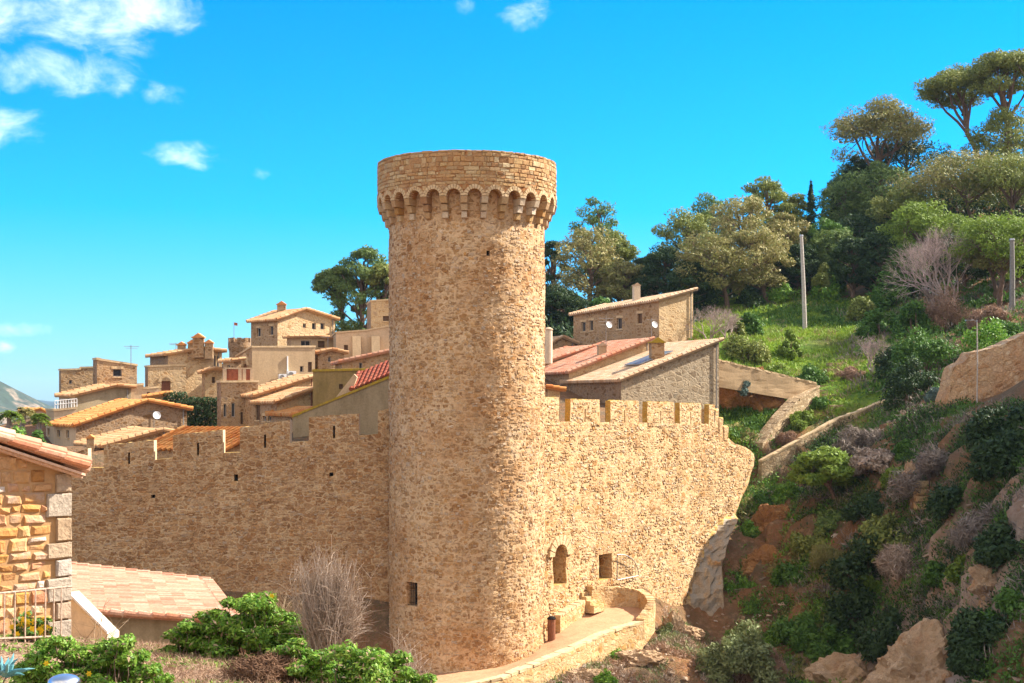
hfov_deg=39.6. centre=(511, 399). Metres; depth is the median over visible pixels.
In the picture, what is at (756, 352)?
shrub
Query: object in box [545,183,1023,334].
wood undergrowth
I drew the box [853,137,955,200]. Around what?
pine tree
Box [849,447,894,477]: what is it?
shrub
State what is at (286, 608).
dry shrub
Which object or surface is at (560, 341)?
stone house
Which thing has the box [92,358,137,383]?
stone house
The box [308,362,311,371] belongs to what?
window
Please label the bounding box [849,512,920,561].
shrub
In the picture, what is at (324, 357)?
stone house
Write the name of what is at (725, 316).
bare shrub
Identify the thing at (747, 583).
sparse scrub
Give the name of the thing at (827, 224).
pine tree
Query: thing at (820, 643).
shrub
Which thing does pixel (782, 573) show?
shrub
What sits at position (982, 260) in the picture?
pine tree
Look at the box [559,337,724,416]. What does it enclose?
stone house
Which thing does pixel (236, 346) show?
round keep
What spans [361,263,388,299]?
umbrella pine
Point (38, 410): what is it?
village house
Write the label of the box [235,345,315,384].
plaster house
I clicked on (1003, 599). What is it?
shrub
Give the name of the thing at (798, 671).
brown scrub
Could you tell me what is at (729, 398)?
rock
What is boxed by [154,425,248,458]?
stone house
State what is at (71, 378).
stone house
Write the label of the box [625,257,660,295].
pine tree
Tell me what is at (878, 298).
shrub
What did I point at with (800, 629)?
shrub
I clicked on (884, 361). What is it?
shrub
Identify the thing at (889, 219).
pine tree
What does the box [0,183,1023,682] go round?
terrain
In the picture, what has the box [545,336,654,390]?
stone house
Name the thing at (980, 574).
rock
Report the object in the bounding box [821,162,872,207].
pine tree
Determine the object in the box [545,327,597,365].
stone house
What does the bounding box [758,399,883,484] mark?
ramp wall
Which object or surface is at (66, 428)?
window
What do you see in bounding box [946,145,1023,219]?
umbrella pine
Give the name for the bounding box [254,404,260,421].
window
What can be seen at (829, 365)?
hill stairs
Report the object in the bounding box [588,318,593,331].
window
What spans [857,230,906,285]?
pine tree
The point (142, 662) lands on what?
dead litter
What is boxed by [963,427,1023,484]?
shrub
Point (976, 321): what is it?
lamp post
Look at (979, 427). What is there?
shrub
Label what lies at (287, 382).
long house
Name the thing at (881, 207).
pine tree
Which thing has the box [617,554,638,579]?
iron gate
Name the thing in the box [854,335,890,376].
bare shrub
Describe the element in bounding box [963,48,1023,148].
umbrella pine
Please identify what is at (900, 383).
shrub
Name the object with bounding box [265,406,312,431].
long house
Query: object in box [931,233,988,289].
pine tree
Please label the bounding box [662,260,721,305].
pine tree
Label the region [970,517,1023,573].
shrub
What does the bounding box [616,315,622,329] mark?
window
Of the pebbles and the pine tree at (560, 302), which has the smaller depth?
the pebbles
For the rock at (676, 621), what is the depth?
80.58 m
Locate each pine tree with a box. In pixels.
[322,244,388,331]
[544,240,569,294]
[545,284,590,324]
[549,226,625,301]
[568,196,624,298]
[592,258,655,302]
[593,230,640,301]
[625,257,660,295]
[632,242,690,297]
[651,206,720,274]
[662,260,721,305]
[672,230,752,307]
[683,192,736,266]
[688,194,793,294]
[708,224,796,303]
[738,176,804,255]
[765,211,809,275]
[770,193,807,234]
[773,243,820,294]
[786,445,857,502]
[807,217,852,271]
[808,226,859,270]
[814,178,873,234]
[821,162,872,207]
[827,156,877,214]
[827,237,878,297]
[832,160,919,220]
[833,212,896,238]
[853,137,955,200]
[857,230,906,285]
[865,184,945,233]
[872,209,918,234]
[882,243,931,296]
[912,225,973,261]
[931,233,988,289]
[949,231,1023,300]
[956,104,1023,165]
[1005,258,1023,273]
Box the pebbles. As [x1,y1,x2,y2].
[0,640,227,681]
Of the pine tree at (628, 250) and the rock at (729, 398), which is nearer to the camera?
the rock at (729, 398)
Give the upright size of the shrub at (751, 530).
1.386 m
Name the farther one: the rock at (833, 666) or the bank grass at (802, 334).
the bank grass at (802, 334)
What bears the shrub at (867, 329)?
on the terrain at (738, 545)
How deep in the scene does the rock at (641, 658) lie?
73.50 m
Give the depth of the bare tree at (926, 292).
126.90 m
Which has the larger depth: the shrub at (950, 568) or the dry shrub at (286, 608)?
the shrub at (950, 568)
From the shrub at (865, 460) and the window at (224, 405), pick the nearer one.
the shrub at (865, 460)
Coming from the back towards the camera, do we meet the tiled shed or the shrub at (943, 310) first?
the shrub at (943, 310)
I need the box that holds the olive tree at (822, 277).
[811,262,832,291]
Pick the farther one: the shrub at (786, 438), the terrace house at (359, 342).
the terrace house at (359, 342)
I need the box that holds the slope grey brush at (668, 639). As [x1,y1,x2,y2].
[546,604,790,682]
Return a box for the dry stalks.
[67,598,128,645]
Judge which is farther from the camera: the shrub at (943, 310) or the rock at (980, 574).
the shrub at (943, 310)
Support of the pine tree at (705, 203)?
on the terrain at (738, 545)
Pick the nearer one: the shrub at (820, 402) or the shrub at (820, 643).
the shrub at (820, 643)
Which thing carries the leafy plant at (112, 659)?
on the terrain at (738, 545)
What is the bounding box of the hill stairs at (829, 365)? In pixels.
[817,363,843,409]
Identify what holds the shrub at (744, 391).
on the terrain at (738, 545)
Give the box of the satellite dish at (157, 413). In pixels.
[148,411,162,418]
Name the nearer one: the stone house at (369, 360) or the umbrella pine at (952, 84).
the stone house at (369, 360)
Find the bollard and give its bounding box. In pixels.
[47,674,80,682]
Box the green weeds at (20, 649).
[0,633,300,682]
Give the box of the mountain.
[0,381,55,424]
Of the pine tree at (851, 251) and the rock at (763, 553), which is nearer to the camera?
the rock at (763, 553)
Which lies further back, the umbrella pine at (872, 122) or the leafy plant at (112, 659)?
the umbrella pine at (872, 122)
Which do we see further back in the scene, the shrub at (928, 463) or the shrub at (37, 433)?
the shrub at (37, 433)
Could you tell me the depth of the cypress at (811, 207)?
165.83 m
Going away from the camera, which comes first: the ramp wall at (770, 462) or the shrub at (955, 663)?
the shrub at (955, 663)
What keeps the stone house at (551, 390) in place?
on the terrain at (738, 545)
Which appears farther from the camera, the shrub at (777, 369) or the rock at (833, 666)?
the shrub at (777, 369)
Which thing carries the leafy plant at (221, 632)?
on the terrain at (738, 545)
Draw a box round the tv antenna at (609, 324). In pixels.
[599,318,612,327]
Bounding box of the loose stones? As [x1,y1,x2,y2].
[733,404,1023,682]
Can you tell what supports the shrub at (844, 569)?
on the terrain at (738, 545)
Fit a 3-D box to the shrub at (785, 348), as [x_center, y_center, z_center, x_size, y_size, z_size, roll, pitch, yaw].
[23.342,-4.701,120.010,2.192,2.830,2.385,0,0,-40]
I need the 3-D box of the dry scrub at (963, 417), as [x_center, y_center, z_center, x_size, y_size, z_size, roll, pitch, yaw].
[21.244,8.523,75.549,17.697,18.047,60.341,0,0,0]
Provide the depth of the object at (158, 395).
103.12 m
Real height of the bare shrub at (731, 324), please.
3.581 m
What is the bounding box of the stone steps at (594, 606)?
[580,591,604,613]
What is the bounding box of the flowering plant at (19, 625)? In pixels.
[8,609,55,642]
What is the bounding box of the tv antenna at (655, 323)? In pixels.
[651,318,657,336]
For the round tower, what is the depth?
71.34 m
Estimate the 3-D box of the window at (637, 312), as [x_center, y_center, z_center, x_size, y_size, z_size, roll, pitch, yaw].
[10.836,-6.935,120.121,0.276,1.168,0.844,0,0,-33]
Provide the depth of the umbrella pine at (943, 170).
154.42 m
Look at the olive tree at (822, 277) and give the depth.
146.33 m
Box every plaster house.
[54,383,136,411]
[131,383,159,398]
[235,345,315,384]
[292,360,388,437]
[312,368,368,405]
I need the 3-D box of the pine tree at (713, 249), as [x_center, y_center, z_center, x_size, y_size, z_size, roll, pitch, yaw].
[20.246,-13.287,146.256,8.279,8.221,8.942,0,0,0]
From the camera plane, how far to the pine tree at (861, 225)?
156.40 m
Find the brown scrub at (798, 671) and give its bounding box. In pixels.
[732,418,878,682]
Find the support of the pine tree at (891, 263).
on the terrain at (738, 545)
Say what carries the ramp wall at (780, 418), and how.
on the terrain at (738, 545)
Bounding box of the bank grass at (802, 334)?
[688,295,931,442]
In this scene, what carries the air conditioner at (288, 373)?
attached to the plaster house at (268, 364)
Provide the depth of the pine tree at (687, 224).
156.77 m
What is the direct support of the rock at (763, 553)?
on the terrain at (738, 545)
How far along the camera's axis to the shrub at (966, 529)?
71.61 m
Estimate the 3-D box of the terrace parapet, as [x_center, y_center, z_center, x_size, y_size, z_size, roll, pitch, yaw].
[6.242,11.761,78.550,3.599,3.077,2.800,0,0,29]
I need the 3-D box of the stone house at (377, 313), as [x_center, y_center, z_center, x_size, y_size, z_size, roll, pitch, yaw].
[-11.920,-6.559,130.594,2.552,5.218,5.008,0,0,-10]
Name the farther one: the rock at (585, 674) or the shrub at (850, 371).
the shrub at (850, 371)
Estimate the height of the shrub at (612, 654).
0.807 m
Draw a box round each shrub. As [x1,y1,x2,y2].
[12,425,26,434]
[31,429,46,442]
[266,534,385,658]
[275,584,308,641]
[380,628,433,679]
[551,326,572,337]
[586,295,611,307]
[592,668,618,682]
[609,648,622,659]
[655,622,679,634]
[685,304,738,338]
[693,619,783,682]
[707,307,740,339]
[722,331,771,364]
[726,316,746,335]
[733,287,766,309]
[735,381,751,395]
[738,311,763,335]
[740,519,759,537]
[753,492,772,507]
[761,282,801,303]
[762,362,793,376]
[768,609,820,653]
[769,559,807,586]
[771,481,803,504]
[774,430,797,445]
[775,329,804,359]
[787,527,829,555]
[789,410,817,431]
[795,362,829,384]
[802,622,857,663]
[807,272,849,298]
[807,542,846,572]
[809,396,831,409]
[813,507,841,534]
[817,580,877,645]
[818,528,894,591]
[832,423,886,455]
[833,365,865,380]
[840,488,884,523]
[843,295,875,322]
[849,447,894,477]
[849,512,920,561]
[851,573,882,598]
[853,308,897,339]
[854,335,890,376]
[855,602,904,664]
[865,268,912,310]
[872,541,917,581]
[873,345,900,380]
[878,355,938,410]
[879,465,903,488]
[885,441,956,502]
[886,323,959,375]
[889,298,941,339]
[893,438,912,460]
[919,283,974,331]
[921,559,945,589]
[923,387,938,402]
[923,481,964,521]
[943,500,1002,552]
[943,552,966,582]
[944,605,1010,658]
[945,632,988,679]
[958,317,1012,352]
[962,405,1023,451]
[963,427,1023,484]
[964,304,1013,331]
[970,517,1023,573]
[977,586,1023,629]
[982,319,1023,338]
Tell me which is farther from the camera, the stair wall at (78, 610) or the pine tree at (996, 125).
the pine tree at (996, 125)
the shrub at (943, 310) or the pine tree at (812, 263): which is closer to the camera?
the shrub at (943, 310)
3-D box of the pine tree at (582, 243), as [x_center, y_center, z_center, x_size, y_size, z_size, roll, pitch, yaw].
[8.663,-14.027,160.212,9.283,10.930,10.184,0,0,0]
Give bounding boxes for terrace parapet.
[586,586,655,646]
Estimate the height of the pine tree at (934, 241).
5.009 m
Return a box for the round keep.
[228,337,250,357]
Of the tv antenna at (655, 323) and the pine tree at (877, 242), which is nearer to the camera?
the tv antenna at (655, 323)
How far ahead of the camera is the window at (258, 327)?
126.48 m
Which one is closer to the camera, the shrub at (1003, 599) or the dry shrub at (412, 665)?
the dry shrub at (412, 665)
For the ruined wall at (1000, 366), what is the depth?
91.81 m
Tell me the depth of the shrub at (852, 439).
96.20 m
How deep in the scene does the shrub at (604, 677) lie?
69.66 m
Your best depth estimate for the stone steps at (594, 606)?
77.69 m
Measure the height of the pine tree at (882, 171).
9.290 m
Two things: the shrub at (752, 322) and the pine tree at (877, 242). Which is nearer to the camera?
the shrub at (752, 322)
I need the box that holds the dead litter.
[0,634,301,682]
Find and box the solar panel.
[624,351,672,365]
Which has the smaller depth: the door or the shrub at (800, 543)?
the shrub at (800, 543)
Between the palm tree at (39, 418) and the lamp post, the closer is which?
the lamp post
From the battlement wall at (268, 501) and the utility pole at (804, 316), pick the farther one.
the utility pole at (804, 316)
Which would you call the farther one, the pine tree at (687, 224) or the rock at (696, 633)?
the pine tree at (687, 224)
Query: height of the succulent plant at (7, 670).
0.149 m
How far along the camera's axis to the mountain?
889.24 m
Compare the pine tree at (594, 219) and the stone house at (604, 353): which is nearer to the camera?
the stone house at (604, 353)
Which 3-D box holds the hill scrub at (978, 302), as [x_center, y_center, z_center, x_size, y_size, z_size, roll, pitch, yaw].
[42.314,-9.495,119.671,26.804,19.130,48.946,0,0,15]
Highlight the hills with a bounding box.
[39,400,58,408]
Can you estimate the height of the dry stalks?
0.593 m
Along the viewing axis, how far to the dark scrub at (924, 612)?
81.86 m
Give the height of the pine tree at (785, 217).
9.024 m
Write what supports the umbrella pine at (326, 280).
on the terrain at (738, 545)
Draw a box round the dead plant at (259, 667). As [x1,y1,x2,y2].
[217,646,298,682]
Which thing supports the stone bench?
on the path
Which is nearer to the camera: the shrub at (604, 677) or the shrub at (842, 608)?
the shrub at (604, 677)
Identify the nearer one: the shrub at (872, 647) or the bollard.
the bollard
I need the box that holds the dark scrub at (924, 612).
[783,395,1023,682]
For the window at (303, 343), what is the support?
in the stone house at (321, 341)
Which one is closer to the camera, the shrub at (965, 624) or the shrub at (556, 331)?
the shrub at (965, 624)
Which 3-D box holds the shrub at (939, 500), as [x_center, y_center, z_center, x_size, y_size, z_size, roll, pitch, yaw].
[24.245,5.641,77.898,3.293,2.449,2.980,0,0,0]
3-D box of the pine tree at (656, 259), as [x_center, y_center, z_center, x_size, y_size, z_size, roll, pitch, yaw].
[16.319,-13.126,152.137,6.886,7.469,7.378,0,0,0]
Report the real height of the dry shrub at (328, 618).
1.354 m
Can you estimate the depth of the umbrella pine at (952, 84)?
177.18 m
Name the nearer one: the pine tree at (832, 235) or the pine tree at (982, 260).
the pine tree at (982, 260)
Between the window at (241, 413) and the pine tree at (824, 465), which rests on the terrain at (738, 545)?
the pine tree at (824, 465)
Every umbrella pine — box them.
[310,267,359,328]
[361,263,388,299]
[819,93,936,179]
[876,198,969,281]
[879,148,1018,218]
[911,62,998,158]
[941,209,1023,305]
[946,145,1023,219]
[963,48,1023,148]
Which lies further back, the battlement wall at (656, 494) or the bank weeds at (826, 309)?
the bank weeds at (826, 309)
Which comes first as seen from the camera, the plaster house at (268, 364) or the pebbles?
the pebbles
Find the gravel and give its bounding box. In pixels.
[559,606,784,682]
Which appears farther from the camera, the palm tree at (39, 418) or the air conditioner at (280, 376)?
the air conditioner at (280, 376)
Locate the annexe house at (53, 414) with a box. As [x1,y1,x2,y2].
[45,407,76,444]
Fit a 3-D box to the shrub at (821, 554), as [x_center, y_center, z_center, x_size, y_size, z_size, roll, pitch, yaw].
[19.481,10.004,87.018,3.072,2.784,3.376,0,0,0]
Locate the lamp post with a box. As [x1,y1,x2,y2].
[965,320,977,403]
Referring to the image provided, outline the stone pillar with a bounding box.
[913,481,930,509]
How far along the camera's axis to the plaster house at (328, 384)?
91.06 m
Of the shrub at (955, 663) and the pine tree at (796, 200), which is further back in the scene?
the pine tree at (796, 200)
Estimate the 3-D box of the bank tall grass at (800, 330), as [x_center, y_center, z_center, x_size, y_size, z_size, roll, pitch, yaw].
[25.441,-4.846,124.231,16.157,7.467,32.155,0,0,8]
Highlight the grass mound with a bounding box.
[738,646,787,682]
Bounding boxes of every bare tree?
[881,230,965,307]
[887,222,981,313]
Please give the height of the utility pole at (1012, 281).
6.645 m
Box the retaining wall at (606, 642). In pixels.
[465,620,643,682]
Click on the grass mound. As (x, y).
(778, 661)
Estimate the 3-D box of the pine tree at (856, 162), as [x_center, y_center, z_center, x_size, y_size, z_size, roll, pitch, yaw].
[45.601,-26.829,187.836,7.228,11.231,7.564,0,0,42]
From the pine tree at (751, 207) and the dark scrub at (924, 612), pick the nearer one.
the dark scrub at (924, 612)
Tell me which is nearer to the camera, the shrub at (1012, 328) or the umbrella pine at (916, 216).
the shrub at (1012, 328)
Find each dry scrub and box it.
[559,627,786,682]
[777,396,1023,682]
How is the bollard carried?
on the terrain at (738, 545)
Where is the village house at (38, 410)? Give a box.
[18,407,45,413]
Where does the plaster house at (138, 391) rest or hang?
on the terrain at (738, 545)
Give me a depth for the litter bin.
74.23 m
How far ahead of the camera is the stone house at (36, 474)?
17.63 m
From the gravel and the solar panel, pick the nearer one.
the gravel
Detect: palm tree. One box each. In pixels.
[0,410,24,428]
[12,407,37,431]
[29,413,51,431]
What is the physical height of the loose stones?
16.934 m
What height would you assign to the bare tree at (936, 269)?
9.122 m
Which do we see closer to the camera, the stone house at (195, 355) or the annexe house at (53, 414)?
the annexe house at (53, 414)
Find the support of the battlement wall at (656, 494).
on the terrain at (738, 545)
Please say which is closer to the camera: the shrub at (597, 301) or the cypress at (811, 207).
the shrub at (597, 301)
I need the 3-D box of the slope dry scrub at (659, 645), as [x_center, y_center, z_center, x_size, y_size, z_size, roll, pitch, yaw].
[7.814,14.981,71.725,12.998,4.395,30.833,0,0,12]
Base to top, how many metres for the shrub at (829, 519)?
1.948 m
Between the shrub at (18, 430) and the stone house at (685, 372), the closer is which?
the shrub at (18, 430)
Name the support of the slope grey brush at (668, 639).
on the terrain at (738, 545)
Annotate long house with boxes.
[240,373,312,425]
[248,386,312,425]
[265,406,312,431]
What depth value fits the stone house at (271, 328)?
125.93 m
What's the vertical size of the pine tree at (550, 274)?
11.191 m
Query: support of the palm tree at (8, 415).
on the terrain at (738, 545)
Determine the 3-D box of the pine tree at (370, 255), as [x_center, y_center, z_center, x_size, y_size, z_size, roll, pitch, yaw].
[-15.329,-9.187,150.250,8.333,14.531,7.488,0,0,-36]
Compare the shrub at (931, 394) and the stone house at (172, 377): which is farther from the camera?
the stone house at (172, 377)
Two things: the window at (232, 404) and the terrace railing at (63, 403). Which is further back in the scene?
the window at (232, 404)
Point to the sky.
(172, 171)
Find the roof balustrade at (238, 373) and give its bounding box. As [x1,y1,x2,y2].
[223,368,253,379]
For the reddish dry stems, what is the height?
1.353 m
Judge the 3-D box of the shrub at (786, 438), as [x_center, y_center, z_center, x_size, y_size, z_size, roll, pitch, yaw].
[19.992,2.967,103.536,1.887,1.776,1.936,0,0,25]
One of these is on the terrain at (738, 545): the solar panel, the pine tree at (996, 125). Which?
the pine tree at (996, 125)
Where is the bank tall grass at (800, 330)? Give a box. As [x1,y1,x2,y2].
[714,313,878,379]
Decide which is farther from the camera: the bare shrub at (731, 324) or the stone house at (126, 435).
the bare shrub at (731, 324)
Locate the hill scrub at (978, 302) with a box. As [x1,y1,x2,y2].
[850,269,1023,398]
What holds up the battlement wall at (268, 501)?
on the terrain at (738, 545)
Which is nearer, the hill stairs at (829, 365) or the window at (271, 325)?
the hill stairs at (829, 365)
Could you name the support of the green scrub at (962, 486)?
on the terrain at (738, 545)
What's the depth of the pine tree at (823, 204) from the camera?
170.21 m
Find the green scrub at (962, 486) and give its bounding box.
[725,397,1023,682]
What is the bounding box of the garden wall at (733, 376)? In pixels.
[719,359,816,398]
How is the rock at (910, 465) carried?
on the terrain at (738, 545)
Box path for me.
[392,607,641,682]
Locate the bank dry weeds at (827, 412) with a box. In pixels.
[714,301,898,432]
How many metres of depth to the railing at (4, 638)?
14.40 m
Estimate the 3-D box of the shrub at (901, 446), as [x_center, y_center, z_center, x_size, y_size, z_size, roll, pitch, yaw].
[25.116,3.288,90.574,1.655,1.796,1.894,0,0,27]
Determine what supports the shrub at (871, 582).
on the terrain at (738, 545)
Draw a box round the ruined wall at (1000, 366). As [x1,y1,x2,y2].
[935,332,1023,409]
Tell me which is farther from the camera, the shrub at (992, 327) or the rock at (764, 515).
the shrub at (992, 327)
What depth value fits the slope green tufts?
76.61 m
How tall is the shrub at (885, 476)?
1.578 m
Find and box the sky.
[0,0,1023,401]
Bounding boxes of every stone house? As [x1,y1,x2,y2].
[0,427,91,636]
[48,398,193,445]
[58,366,92,407]
[73,426,173,451]
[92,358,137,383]
[144,364,186,401]
[145,333,226,402]
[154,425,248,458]
[197,366,222,407]
[216,380,258,426]
[246,301,339,347]
[282,334,332,349]
[315,347,348,368]
[330,349,389,368]
[366,299,388,328]
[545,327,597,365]
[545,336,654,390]
[545,384,566,415]
[552,335,579,349]
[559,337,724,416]
[568,283,697,345]
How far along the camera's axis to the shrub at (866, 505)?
87.55 m
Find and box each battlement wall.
[68,409,389,601]
[544,397,753,638]
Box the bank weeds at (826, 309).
[751,293,902,327]
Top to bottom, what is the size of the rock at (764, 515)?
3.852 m
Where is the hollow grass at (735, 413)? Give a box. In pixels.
[719,399,786,439]
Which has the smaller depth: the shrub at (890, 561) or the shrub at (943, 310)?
the shrub at (890, 561)
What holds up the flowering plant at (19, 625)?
on the terrain at (738, 545)
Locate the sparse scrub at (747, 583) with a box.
[723,418,843,682]
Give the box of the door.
[161,381,169,390]
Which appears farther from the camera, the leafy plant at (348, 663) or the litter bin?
the litter bin
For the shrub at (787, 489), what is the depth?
97.24 m
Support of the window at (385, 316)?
in the stone house at (377, 313)
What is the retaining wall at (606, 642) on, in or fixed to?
on the terrain at (738, 545)
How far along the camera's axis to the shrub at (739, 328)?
123.75 m
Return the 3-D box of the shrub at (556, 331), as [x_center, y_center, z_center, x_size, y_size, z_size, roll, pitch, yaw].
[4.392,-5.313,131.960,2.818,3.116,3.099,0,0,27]
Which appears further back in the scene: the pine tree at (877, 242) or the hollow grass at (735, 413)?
the pine tree at (877, 242)
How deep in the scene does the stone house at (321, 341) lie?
121.84 m
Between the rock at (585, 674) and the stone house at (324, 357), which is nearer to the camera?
the rock at (585, 674)
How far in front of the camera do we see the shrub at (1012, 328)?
106.58 m
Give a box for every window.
[65,427,69,439]
[111,366,123,377]
[223,404,225,416]
[231,403,234,416]
[240,412,242,423]
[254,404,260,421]
[256,326,260,337]
[268,323,273,335]
[300,338,311,345]
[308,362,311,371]
[317,338,325,348]
[382,314,388,321]
[580,320,585,332]
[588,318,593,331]
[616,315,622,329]
[636,311,642,324]
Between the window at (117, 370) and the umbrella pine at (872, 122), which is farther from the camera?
the umbrella pine at (872, 122)
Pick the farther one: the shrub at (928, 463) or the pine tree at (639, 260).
the pine tree at (639, 260)
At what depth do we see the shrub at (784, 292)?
146.38 m
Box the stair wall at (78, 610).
[68,591,118,639]
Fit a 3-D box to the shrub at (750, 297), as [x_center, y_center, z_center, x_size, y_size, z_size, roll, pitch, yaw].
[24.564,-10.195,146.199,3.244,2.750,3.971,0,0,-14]
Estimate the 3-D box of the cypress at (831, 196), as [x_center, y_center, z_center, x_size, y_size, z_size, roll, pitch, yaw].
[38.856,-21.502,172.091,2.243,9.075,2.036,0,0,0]
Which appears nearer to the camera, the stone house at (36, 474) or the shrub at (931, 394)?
the stone house at (36, 474)
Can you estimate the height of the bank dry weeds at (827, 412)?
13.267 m
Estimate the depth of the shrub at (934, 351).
106.50 m
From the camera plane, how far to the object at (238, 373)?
100.49 m
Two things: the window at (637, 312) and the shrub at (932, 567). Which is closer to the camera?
the shrub at (932, 567)
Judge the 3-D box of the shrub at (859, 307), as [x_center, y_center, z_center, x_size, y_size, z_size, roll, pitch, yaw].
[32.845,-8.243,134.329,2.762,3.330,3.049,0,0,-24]
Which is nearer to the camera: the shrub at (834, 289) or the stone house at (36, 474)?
the stone house at (36, 474)
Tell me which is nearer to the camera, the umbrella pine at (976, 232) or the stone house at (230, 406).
the stone house at (230, 406)
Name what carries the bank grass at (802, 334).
on the terrain at (738, 545)
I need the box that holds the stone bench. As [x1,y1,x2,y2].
[554,600,584,632]
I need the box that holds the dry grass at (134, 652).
[0,632,316,682]
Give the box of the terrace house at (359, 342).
[331,325,389,357]
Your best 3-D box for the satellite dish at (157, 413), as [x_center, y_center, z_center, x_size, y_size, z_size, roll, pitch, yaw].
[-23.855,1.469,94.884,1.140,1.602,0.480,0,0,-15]
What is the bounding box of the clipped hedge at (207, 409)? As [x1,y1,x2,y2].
[163,391,216,425]
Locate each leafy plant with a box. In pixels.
[3,633,175,682]
[158,590,309,659]
[265,636,437,682]
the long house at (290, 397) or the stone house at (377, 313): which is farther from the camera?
the stone house at (377, 313)
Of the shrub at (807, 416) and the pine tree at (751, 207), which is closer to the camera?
the shrub at (807, 416)
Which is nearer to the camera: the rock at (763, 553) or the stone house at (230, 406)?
the rock at (763, 553)
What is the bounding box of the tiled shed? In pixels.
[71,562,239,644]
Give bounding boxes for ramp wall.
[752,385,819,449]
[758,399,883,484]
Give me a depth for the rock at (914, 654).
69.81 m
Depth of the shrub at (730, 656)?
74.39 m
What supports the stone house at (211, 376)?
on the terrain at (738, 545)
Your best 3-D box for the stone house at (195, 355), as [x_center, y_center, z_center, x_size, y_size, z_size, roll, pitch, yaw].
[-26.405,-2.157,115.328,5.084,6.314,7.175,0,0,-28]
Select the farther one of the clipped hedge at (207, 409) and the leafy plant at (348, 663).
the clipped hedge at (207, 409)
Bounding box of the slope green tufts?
[541,608,786,682]
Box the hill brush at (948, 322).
[832,269,1023,409]
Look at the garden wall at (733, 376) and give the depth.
106.03 m
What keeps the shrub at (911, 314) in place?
on the terrain at (738, 545)
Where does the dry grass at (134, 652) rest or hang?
on the terrain at (738, 545)
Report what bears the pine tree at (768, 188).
on the terrain at (738, 545)
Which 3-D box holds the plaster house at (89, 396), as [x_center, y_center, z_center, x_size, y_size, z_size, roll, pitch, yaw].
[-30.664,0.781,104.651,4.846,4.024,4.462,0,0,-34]
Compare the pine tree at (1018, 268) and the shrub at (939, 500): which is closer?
the shrub at (939, 500)
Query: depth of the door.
110.72 m
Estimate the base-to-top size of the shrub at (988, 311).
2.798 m
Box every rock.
[561,668,608,682]
[613,649,669,667]
[657,610,686,635]
[684,625,705,641]
[719,366,784,412]
[738,544,782,577]
[750,503,791,533]
[802,652,869,682]
[862,618,951,682]
[902,459,917,493]
[967,564,996,609]
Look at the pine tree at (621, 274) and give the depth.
154.83 m
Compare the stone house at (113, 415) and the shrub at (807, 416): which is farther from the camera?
the shrub at (807, 416)
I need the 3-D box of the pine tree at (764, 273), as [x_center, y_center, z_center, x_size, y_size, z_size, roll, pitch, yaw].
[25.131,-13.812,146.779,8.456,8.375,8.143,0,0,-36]
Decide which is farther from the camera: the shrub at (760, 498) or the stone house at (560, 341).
the stone house at (560, 341)
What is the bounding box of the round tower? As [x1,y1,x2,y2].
[377,149,556,672]
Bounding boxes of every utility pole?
[799,235,806,329]
[1009,238,1014,309]
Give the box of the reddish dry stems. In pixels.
[132,638,323,682]
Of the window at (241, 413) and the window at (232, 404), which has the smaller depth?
the window at (232, 404)
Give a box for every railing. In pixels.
[0,585,71,641]
[55,399,76,408]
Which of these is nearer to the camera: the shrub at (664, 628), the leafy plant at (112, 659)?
the leafy plant at (112, 659)
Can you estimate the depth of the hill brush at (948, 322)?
118.43 m
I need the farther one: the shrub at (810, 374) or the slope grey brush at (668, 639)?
the shrub at (810, 374)
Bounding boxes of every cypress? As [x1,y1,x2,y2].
[805,181,817,239]
[830,189,838,220]
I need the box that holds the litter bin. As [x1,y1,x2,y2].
[547,616,555,640]
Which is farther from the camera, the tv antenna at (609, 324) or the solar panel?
the tv antenna at (609, 324)
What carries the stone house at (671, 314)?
on the terrain at (738, 545)
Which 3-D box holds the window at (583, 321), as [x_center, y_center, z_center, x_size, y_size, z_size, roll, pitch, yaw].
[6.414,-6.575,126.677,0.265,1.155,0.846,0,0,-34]
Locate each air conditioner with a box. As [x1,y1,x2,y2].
[278,374,286,378]
[286,371,295,375]
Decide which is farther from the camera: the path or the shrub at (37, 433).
the shrub at (37, 433)
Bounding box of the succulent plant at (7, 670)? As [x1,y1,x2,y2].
[0,653,34,677]
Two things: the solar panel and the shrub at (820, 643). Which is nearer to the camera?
the shrub at (820, 643)
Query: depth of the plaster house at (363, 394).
85.23 m
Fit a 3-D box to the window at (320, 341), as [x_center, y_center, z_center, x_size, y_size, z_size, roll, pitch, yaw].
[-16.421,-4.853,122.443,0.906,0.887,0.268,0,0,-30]
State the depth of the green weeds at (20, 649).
14.22 m

